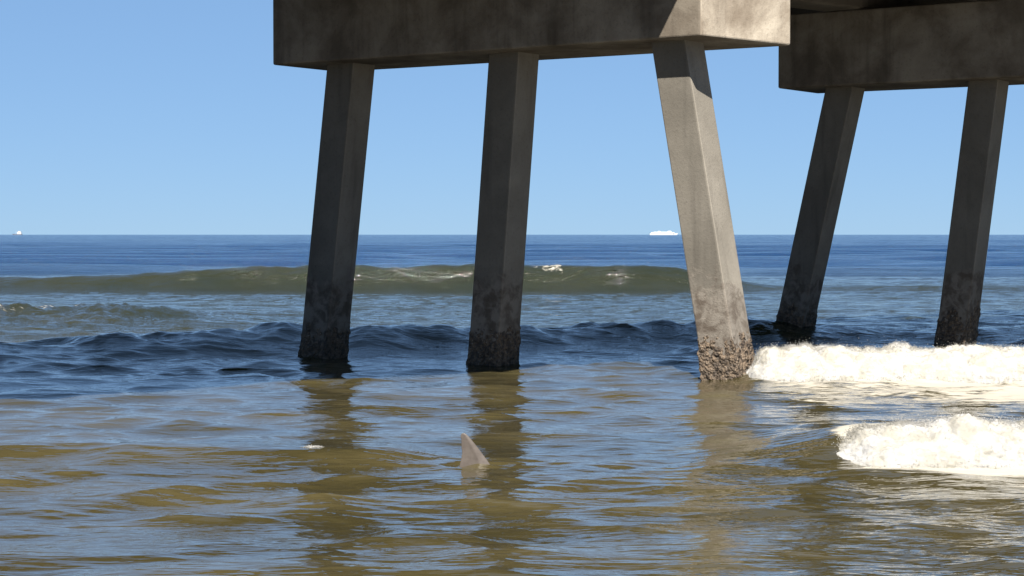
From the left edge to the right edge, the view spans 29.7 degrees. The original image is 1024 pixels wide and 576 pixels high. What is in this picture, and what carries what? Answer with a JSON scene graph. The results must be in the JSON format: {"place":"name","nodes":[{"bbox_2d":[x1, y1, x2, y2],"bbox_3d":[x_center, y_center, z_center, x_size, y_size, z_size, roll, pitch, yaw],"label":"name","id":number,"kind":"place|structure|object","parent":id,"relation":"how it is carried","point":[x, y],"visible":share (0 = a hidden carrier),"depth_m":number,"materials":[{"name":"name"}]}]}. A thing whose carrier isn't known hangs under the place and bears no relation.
{"place":"outdoors","nodes":[
{"label":"outdoors","id":0,"kind":"place"},
{"bbox_2d":[0,235,1023,575],"bbox_3d":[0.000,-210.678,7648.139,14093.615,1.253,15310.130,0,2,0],"label":"water","id":1,"kind":"structure","parent":0,"point":[172,405],"depth_m":19.10,"materials":[{"name":"liquid"}]},
{"bbox_2d":[460,433,489,466],"bbox_3d":[-0.487,1.510,15.205,2.124,0.736,0.840,0,2,6],"label":"shark","id":2,"kind":"object","parent":1,"relation":"on","point":[472,454],"visible":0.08,"depth_m":15.17},
{"bbox_2d":[273,0,1023,379],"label":"pier","id":3,"kind":"structure","parent":1,"relation":"in","point":[843,56],"depth_m":27.93,"materials":[{"name":"concrete"}]},
{"bbox_2d":[650,231,677,234],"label":"passenger ship","id":4,"kind":"object","parent":1,"relation":"on","point":[662,233],"visible":0.78,"depth_m":5991.03,"materials":[{"name":"white paint"}]},
{"bbox_2d":[746,335,1023,383],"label":"breaking wave","id":5,"kind":"object","parent":1,"relation":"on","point":[804,361],"visible":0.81,"depth_m":24.08,"materials":[{"name":"white liquid"}]},
{"bbox_2d":[830,406,1023,468],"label":"breaking wave","id":6,"kind":"object","parent":1,"relation":"on","point":[962,440],"visible":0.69,"depth_m":15.22,"materials":[{"name":"white liquid"}]},
{"bbox_2d":[0,0,1023,234],"label":"sky","id":7,"kind":"structure","parent":0,"point":[118,117],"materials":[{"name":"blue"}]}
]}

